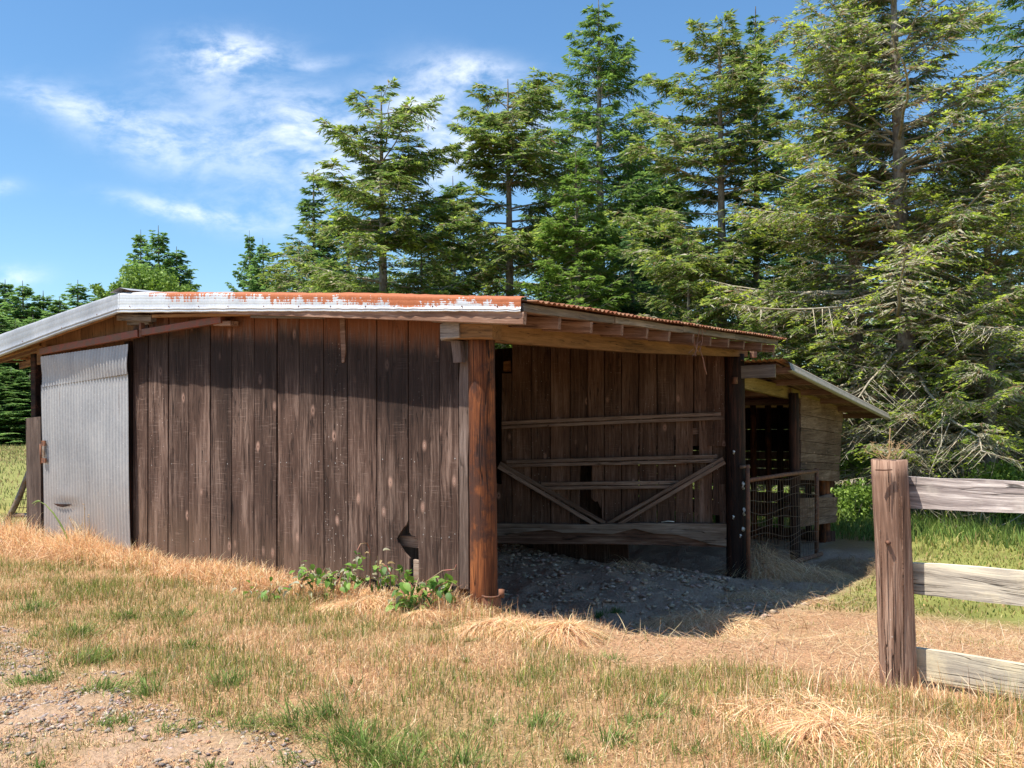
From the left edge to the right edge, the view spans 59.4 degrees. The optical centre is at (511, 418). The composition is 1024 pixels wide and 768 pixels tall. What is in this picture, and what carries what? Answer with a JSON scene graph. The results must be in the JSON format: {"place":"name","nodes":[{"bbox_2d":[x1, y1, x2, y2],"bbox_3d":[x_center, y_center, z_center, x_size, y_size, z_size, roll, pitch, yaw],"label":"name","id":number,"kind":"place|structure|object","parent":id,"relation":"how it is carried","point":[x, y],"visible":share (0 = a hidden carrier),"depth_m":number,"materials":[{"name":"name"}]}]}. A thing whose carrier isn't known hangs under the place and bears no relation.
{"place":"outdoors","nodes":[
{"label":"outdoors","id":0,"kind":"place"},
{"bbox_2d":[0,433,1023,767],"bbox_3d":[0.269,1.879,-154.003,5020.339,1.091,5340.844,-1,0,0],"label":"ground","id":1,"kind":"structure","parent":0,"point":[702,559],"depth_m":6.13,"materials":[{"name":"soil"}]},
{"bbox_2d":[0,293,11,327],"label":"hemlock tree","id":2,"kind":"object","parent":1,"relation":"on","point":[1,308],"visible":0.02,"depth_m":84.25,"materials":[{"name":"green plant"}]},
{"bbox_2d":[0,282,27,328],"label":"hemlock tree","id":3,"kind":"object","parent":1,"relation":"on","point":[3,290],"visible":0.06,"depth_m":85.65,"materials":[{"name":"green plant"}]},
{"bbox_2d":[2,473,26,526],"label":"leaning gate","id":4,"kind":"structure","parent":1,"relation":"on","point":[18,497],"depth_m":13.17,"materials":[{"name":"wood"}]},
{"bbox_2d":[0,320,29,383],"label":"hemlock tree","id":5,"kind":"object","parent":1,"relation":"on","point":[16,325],"visible":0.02,"depth_m":74.57,"materials":[{"name":"green plant"}]},
{"bbox_2d":[0,368,30,444],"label":"hemlock tree","id":6,"kind":"object","parent":1,"relation":"on","point":[12,375],"visible":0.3,"depth_m":67.86,"materials":[{"name":"green plant"}]},
{"bbox_2d":[0,375,30,444],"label":"hemlock tree","id":7,"kind":"object","parent":1,"relation":"on","point":[24,379],"visible":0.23,"depth_m":67.73,"materials":[{"name":"green plant"}]},
{"bbox_2d":[0,376,30,444],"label":"hemlock tree","id":8,"kind":"object","parent":1,"relation":"on","point":[5,388],"visible":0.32,"depth_m":67.49,"materials":[{"name":"green plant"}]},
{"bbox_2d":[0,318,30,434],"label":"hemlock tree","id":9,"kind":"object","parent":1,"relation":"on","point":[3,325],"visible":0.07,"depth_m":73.80,"materials":[{"name":"green plant"}]},
{"bbox_2d":[0,384,30,440],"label":"hemlock tree","id":10,"kind":"object","parent":1,"relation":"on","point":[20,414],"visible":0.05,"depth_m":67.95,"materials":[{"name":"green plant"}]},
{"bbox_2d":[0,359,30,431],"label":"hemlock tree","id":11,"kind":"object","parent":1,"relation":"on","point":[25,371],"visible":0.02,"depth_m":71.20,"materials":[{"name":"green plant"}]},
{"bbox_2d":[1,318,43,376],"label":"hemlock tree","id":12,"kind":"object","parent":1,"relation":"on","point":[27,321],"visible":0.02,"depth_m":76.59,"materials":[{"name":"green plant"}]},
{"bbox_2d":[0,280,46,327],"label":"hemlock tree","id":13,"kind":"object","parent":1,"relation":"on","point":[26,293],"visible":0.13,"depth_m":82.54,"materials":[{"name":"green plant"}]},
{"bbox_2d":[9,293,55,320],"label":"hemlock tree","id":14,"kind":"object","parent":1,"relation":"on","point":[46,303],"visible":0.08,"depth_m":84.43,"materials":[{"name":"green plant"}]},
{"bbox_2d":[41,297,70,319],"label":"hemlock tree","id":15,"kind":"object","parent":1,"relation":"on","point":[57,304],"visible":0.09,"depth_m":81.70,"materials":[{"name":"green plant"}]},
{"bbox_2d":[46,281,99,312],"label":"hemlock tree","id":16,"kind":"object","parent":1,"relation":"on","point":[73,291],"visible":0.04,"depth_m":85.58,"materials":[{"name":"green plant"}]},
{"bbox_2d":[88,281,129,300],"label":"maple tree","id":17,"kind":"object","parent":1,"relation":"on","point":[98,291],"visible":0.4,"depth_m":35.76,"materials":[{"name":"green plant"}]},
{"bbox_2d":[108,233,154,294],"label":"fir tree","id":18,"kind":"object","parent":1,"relation":"on","point":[141,241],"visible":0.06,"depth_m":57.84,"materials":[{"name":"green plant"}]},
{"bbox_2d":[118,259,198,291],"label":"maple tree","id":19,"kind":"object","parent":1,"relation":"on","point":[155,279],"visible":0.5,"depth_m":33.38,"materials":[{"name":"green plant"}]},
{"bbox_2d":[125,226,195,290],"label":"fir tree","id":20,"kind":"object","parent":1,"relation":"on","point":[159,246],"visible":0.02,"depth_m":55.77,"materials":[{"name":"green plant"}]},
{"bbox_2d":[0,626,321,767],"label":"gravel","id":21,"kind":"structure","parent":1,"relation":"on","point":[78,709],"depth_m":4.85,"materials":[{"name":"grey gravel"}]},
{"bbox_2d":[163,246,201,291],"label":"fir tree","id":22,"kind":"object","parent":1,"relation":"on","point":[187,275],"visible":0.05,"depth_m":56.92,"materials":[{"name":"green plant"}]},
{"bbox_2d":[224,230,262,291],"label":"fir tree","id":23,"kind":"object","parent":1,"relation":"on","point":[250,254],"visible":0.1,"depth_m":61.64,"materials":[{"name":"green plant"}]},
{"bbox_2d":[243,583,261,596],"bbox_3d":[-2.370,1.661,8.274,0.210,0.291,0.359,-1,0,0],"label":"bramble","id":24,"kind":"object","parent":1,"relation":"on","point":[244,592],"visible":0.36,"depth_m":8.28,"materials":[{"name":"green plant"}]},
{"bbox_2d":[238,243,275,291],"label":"fir tree","id":25,"kind":"object","parent":1,"relation":"on","point":[263,257],"visible":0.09,"depth_m":60.67,"materials":[{"name":"green plant"}]},
{"bbox_2d":[255,239,329,292],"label":"spruce tree","id":26,"kind":"object","parent":1,"relation":"on","point":[276,270],"visible":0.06,"depth_m":29.77,"materials":[{"name":"green plant"}]},
{"bbox_2d":[231,560,357,601],"bbox_3d":[-1.933,1.523,8.086,1.152,0.464,0.372,-1,0,0],"label":"bramble","id":27,"kind":"object","parent":1,"relation":"on","point":[330,583],"visible":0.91,"depth_m":8.04,"materials":[{"name":"green plant"}]},
{"bbox_2d":[278,169,352,291],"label":"spruce tree","id":28,"kind":"object","parent":1,"relation":"on","point":[314,204],"visible":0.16,"depth_m":33.71,"materials":[{"name":"green plant"}]},
{"bbox_2d":[287,203,393,292],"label":"spruce tree","id":29,"kind":"object","parent":1,"relation":"on","point":[326,255],"visible":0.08,"depth_m":32.70,"materials":[{"name":"green plant"}]},
{"bbox_2d":[344,543,394,591],"bbox_3d":[-1.231,1.291,7.726,0.467,0.464,0.369,-1,0,0],"label":"bramble","id":30,"kind":"object","parent":1,"relation":"on","point":[382,571],"visible":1,"depth_m":7.70,"materials":[{"name":"green plant"}]},
{"bbox_2d":[362,272,378,284],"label":"spruce tree","id":31,"kind":"object","parent":1,"relation":"on","point":[373,275],"visible":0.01,"depth_m":39.81,"materials":[{"name":"green plant"}]},
{"bbox_2d":[264,77,501,344],"bbox_3d":[-3.604,-3.949,25.841,6.683,11.376,6.964,-1,0,0],"label":"spruce tree","id":32,"kind":"object","parent":1,"relation":"on","point":[409,169],"visible":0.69,"depth_m":25.13,"materials":[{"name":"green plant"}]},
{"bbox_2d":[0,288,786,613],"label":"cattle shed","id":33,"kind":"structure","parent":1,"relation":"on","point":[428,436],"depth_m":9.74,"materials":[{"name":"brown wood"}]},
{"bbox_2d":[39,344,130,549],"bbox_3d":[-5.216,0.399,10.918,2.036,2.497,0.119,-1,0,35],"label":"sheet metal door","id":34,"kind":"structure","parent":33,"relation":"in","point":[84,453],"depth_m":10.82,"materials":[{"name":"silver metal"}]},
{"bbox_2d":[689,328,706,374],"bbox_3d":[1.979,-0.740,9.549,0.019,0.525,0.473,-1,0,34],"label":"baling twine","id":35,"kind":"object","parent":33,"relation":"hanging from","point":[699,349],"visible":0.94,"depth_m":9.60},
{"bbox_2d":[385,564,456,614],"bbox_3d":[-0.746,1.463,7.409,0.604,0.514,0.397,-1,0,0],"label":"bramble","id":36,"kind":"object","parent":1,"relation":"on","point":[405,587],"visible":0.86,"depth_m":7.36,"materials":[{"name":"green plant"}]},
{"bbox_2d":[376,231,467,294],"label":"spruce tree","id":37,"kind":"object","parent":1,"relation":"on","point":[437,275],"visible":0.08,"depth_m":28.56,"materials":[{"name":"green plant"}]},
{"bbox_2d":[407,176,498,295],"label":"spruce tree","id":38,"kind":"object","parent":1,"relation":"on","point":[452,189],"visible":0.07,"depth_m":37.89,"materials":[{"name":"green plant"}]},
{"bbox_2d":[0,592,988,767],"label":"green grass clumps","id":39,"kind":"object","parent":1,"relation":"on","point":[362,738],"visible":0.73,"depth_m":4.65,"materials":[{"name":"green plant"}]},
{"bbox_2d":[476,254,525,347],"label":"spruce tree","id":40,"kind":"object","parent":1,"relation":"on","point":[495,284],"visible":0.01,"depth_m":35.99,"materials":[{"name":"green plant"}]},
{"bbox_2d":[413,66,607,348],"bbox_3d":[0.050,-4.299,27.214,7.434,11.960,7.034,-1,0,0],"label":"spruce tree","id":41,"kind":"object","parent":1,"relation":"on","point":[508,150],"visible":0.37,"depth_m":26.15,"materials":[{"name":"green plant"}]},
{"bbox_2d":[0,507,1023,767],"bbox_3d":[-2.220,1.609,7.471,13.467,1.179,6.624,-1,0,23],"label":"dry grass","id":42,"kind":"structure","parent":1,"relation":"on","point":[852,719],"depth_m":5.44,"materials":[{"name":"beige plant"}]},
{"bbox_2d":[32,500,100,543],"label":"tall grass stalks","id":43,"kind":"object","parent":42,"relation":"on","point":[36,501],"depth_m":10.70,"materials":[{"name":"beige plant"}]},
{"bbox_2d":[496,215,600,348],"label":"spruce tree","id":44,"kind":"object","parent":1,"relation":"on","point":[518,272],"visible":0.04,"depth_m":30.10,"materials":[{"name":"green plant"}]},
{"bbox_2d":[507,152,636,347],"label":"spruce tree","id":45,"kind":"object","parent":1,"relation":"on","point":[563,233],"visible":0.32,"depth_m":24.21,"materials":[{"name":"green plant"}]},
{"bbox_2d":[550,261,616,306],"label":"spruce tree","id":46,"kind":"object","parent":1,"relation":"on","point":[593,273],"visible":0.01,"depth_m":26.62,"materials":[{"name":"green plant"}]},
{"bbox_2d":[339,544,830,639],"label":"soil clods","id":47,"kind":"object","parent":1,"relation":"on","point":[671,605],"visible":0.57,"depth_m":10.59,"materials":[{"name":"soil"}]},
{"bbox_2d":[466,0,727,348],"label":"spruce tree","id":48,"kind":"object","parent":1,"relation":"on","point":[613,74],"visible":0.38,"depth_m":32.47,"materials":[{"name":"green plant"}]},
{"bbox_2d":[598,228,678,317],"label":"spruce tree","id":49,"kind":"object","parent":1,"relation":"on","point":[630,308],"visible":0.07,"depth_m":27.64,"materials":[{"name":"green plant"}]},
{"bbox_2d":[604,142,702,316],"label":"spruce tree","id":50,"kind":"object","parent":1,"relation":"on","point":[623,161],"visible":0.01,"depth_m":39.79,"materials":[{"name":"green plant"}]},
{"bbox_2d":[594,176,717,320],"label":"spruce tree","id":51,"kind":"object","parent":1,"relation":"on","point":[680,208],"visible":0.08,"depth_m":31.50,"materials":[{"name":"green plant"}]},
{"bbox_2d":[642,228,769,484],"bbox_3d":[4.284,-1.281,22.932,4.609,7.142,4.663,-1,0,-44],"label":"spruce tree","id":52,"kind":"object","parent":1,"relation":"on","point":[701,293],"visible":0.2,"depth_m":22.73,"materials":[{"name":"green plant"}]},
{"bbox_2d":[604,8,844,459],"bbox_3d":[5.636,-4.407,23.996,7.456,12.456,7.373,-1,0,36],"label":"spruce tree","id":53,"kind":"object","parent":1,"relation":"on","point":[737,75],"visible":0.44,"depth_m":23.44,"materials":[{"name":"green plant"}]},
{"bbox_2d":[695,260,796,477],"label":"spruce tree","id":54,"kind":"object","parent":1,"relation":"on","point":[751,275],"visible":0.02,"depth_m":27.77,"materials":[{"name":"green plant"}]},
{"bbox_2d":[700,6,812,459],"bbox_3d":[6.825,-4.808,24.845,3.629,13.365,3.551,-1,0,0],"label":"spruce tree","id":55,"kind":"object","parent":1,"relation":"on","point":[756,275],"visible":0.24,"depth_m":24.84,"materials":[{"name":"green plant"}]},
{"bbox_2d":[501,543,1023,687],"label":"hay","id":56,"kind":"object","parent":1,"relation":"on","point":[721,617],"visible":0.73,"depth_m":8.67,"materials":[{"name":"plant"}]},
{"bbox_2d":[638,358,890,559],"bbox_3d":[3.174,0.848,15.420,5.085,3.269,5.702,-1,0,35],"label":"lean to shed","id":57,"kind":"object","parent":1,"relation":"on","point":[807,409],"visible":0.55,"depth_m":15.14,"materials":[{"name":"brown wood"}]},
{"bbox_2d":[740,464,822,578],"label":"pipe gate","id":58,"kind":"structure","parent":57,"relation":"attached to","point":[748,480],"depth_m":12.88,"materials":[{"name":"metal"}]},
{"bbox_2d":[693,277,862,509],"bbox_3d":[5.924,-0.307,20.413,4.324,5.845,4.224,-1,0,0],"label":"spruce tree","id":59,"kind":"object","parent":1,"relation":"on","point":[774,322],"visible":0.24,"depth_m":20.25,"materials":[{"name":"green plant"}]},
{"bbox_2d":[726,163,865,458],"bbox_3d":[9.353,-3.319,29.933,6.872,10.664,6.826,-1,0,37],"label":"spruce tree","id":60,"kind":"object","parent":1,"relation":"on","point":[780,260],"visible":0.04,"depth_m":29.31,"materials":[{"name":"green plant"}]},
{"bbox_2d":[778,184,891,458],"bbox_3d":[12.292,-3.250,33.840,6.822,11.897,7.932,-1,0,34],"label":"spruce tree","id":61,"kind":"object","parent":1,"relation":"on","point":[842,260],"visible":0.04,"depth_m":33.43,"materials":[{"name":"green plant"}]},
{"bbox_2d":[830,478,872,522],"bbox_3d":[6.938,1.694,17.821,1.280,0.997,1.497,-1,0,0],"label":"shrub","id":62,"kind":"object","parent":1,"relation":"on","point":[860,495],"visible":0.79,"depth_m":17.77,"materials":[{"name":"green plant"}]},
{"bbox_2d":[833,452,874,506],"bbox_3d":[7.504,1.440,19.953,1.275,1.495,1.513,-1,0,0],"label":"shrub","id":63,"kind":"object","parent":1,"relation":"on","point":[866,463],"visible":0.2,"depth_m":19.77,"materials":[{"name":"green plant"}]},
{"bbox_2d":[693,0,1023,516],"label":"spruce tree","id":64,"kind":"object","parent":1,"relation":"on","point":[875,137],"visible":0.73,"depth_m":19.14,"materials":[{"name":"green plant"}]},
{"bbox_2d":[726,0,1002,508],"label":"spruce tree","id":65,"kind":"object","parent":1,"relation":"on","point":[854,289],"visible":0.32,"depth_m":20.39,"materials":[{"name":"green plant"}]},
{"bbox_2d":[834,344,927,483],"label":"spruce tree","id":66,"kind":"object","parent":1,"relation":"on","point":[865,395],"depth_m":23.86,"materials":[{"name":"green plant"}]},
{"bbox_2d":[827,282,946,482],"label":"spruce tree","id":67,"kind":"object","parent":1,"relation":"on","point":[873,322],"visible":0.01,"depth_m":27.14,"materials":[{"name":"green plant"}]},
{"bbox_2d":[805,115,1023,529],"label":"spruce tree","id":68,"kind":"object","parent":1,"relation":"on","point":[994,396],"visible":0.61,"depth_m":18.30,"materials":[{"name":"green plant"}]},
{"bbox_2d":[866,209,1022,458],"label":"spruce tree","id":69,"kind":"object","parent":1,"relation":"on","point":[936,292],"depth_m":28.38,"materials":[{"name":"green plant"}]},
{"bbox_2d":[866,0,1023,458],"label":"spruce tree","id":70,"kind":"object","parent":1,"relation":"on","point":[1019,34],"visible":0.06,"depth_m":24.25,"materials":[{"name":"green plant"}]},
{"bbox_2d":[868,434,1023,530],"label":"dead branches","id":71,"kind":"object","parent":1,"relation":"on","point":[958,478],"visible":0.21,"depth_m":17.11,"materials":[{"name":"wood"}]},
{"bbox_2d":[870,309,1023,475],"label":"spruce tree","id":72,"kind":"object","parent":1,"relation":"on","point":[979,430],"visible":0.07,"depth_m":21.08,"materials":[{"name":"green plant"}]},
{"bbox_2d":[871,459,1023,698],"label":"board fence","id":73,"kind":"object","parent":1,"relation":"on","point":[902,577],"visible":0.85,"depth_m":5.19,"materials":[{"name":"brown wood"}]},
{"bbox_2d":[865,428,911,459],"bbox_3d":[2.218,0.148,5.270,0.277,0.184,0.102,-1,0,0],"label":"dry weed","id":74,"kind":"object","parent":73,"relation":"on","point":[889,451],"visible":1,"depth_m":5.26,"materials":[{"name":"beige plant"}]},
{"bbox_2d":[926,457,1016,478],"bbox_3d":[10.089,1.497,20.020,3.421,1.339,1.533,-1,0,0],"label":"shrub","id":75,"kind":"object","parent":1,"relation":"on","point":[953,469],"visible":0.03,"depth_m":19.86,"materials":[{"name":"green plant"}]},
{"bbox_2d":[936,320,1023,474],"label":"spruce tree","id":76,"kind":"object","parent":1,"relation":"on","point":[1020,434],"visible":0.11,"depth_m":20.74,"materials":[{"name":"green plant"}]},
{"bbox_2d":[960,457,1023,523],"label":"shrub","id":77,"kind":"object","parent":1,"relation":"on","point":[1004,472],"visible":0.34,"depth_m":17.46,"materials":[{"name":"green plant"}]},
{"bbox_2d":[968,269,1022,461],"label":"spruce tree","id":78,"kind":"object","parent":1,"relation":"on","point":[1000,292],"visible":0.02,"depth_m":32.62,"materials":[{"name":"green plant"}]},
{"bbox_2d":[0,443,1023,618],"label":"meadow grass","id":79,"kind":"structure","parent":0,"point":[974,531],"depth_m":15.56,"materials":[{"name":"green plant"}]},
{"bbox_2d":[0,0,1023,367],"label":"sky","id":80,"kind":"structure","parent":0,"point":[120,120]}
]}

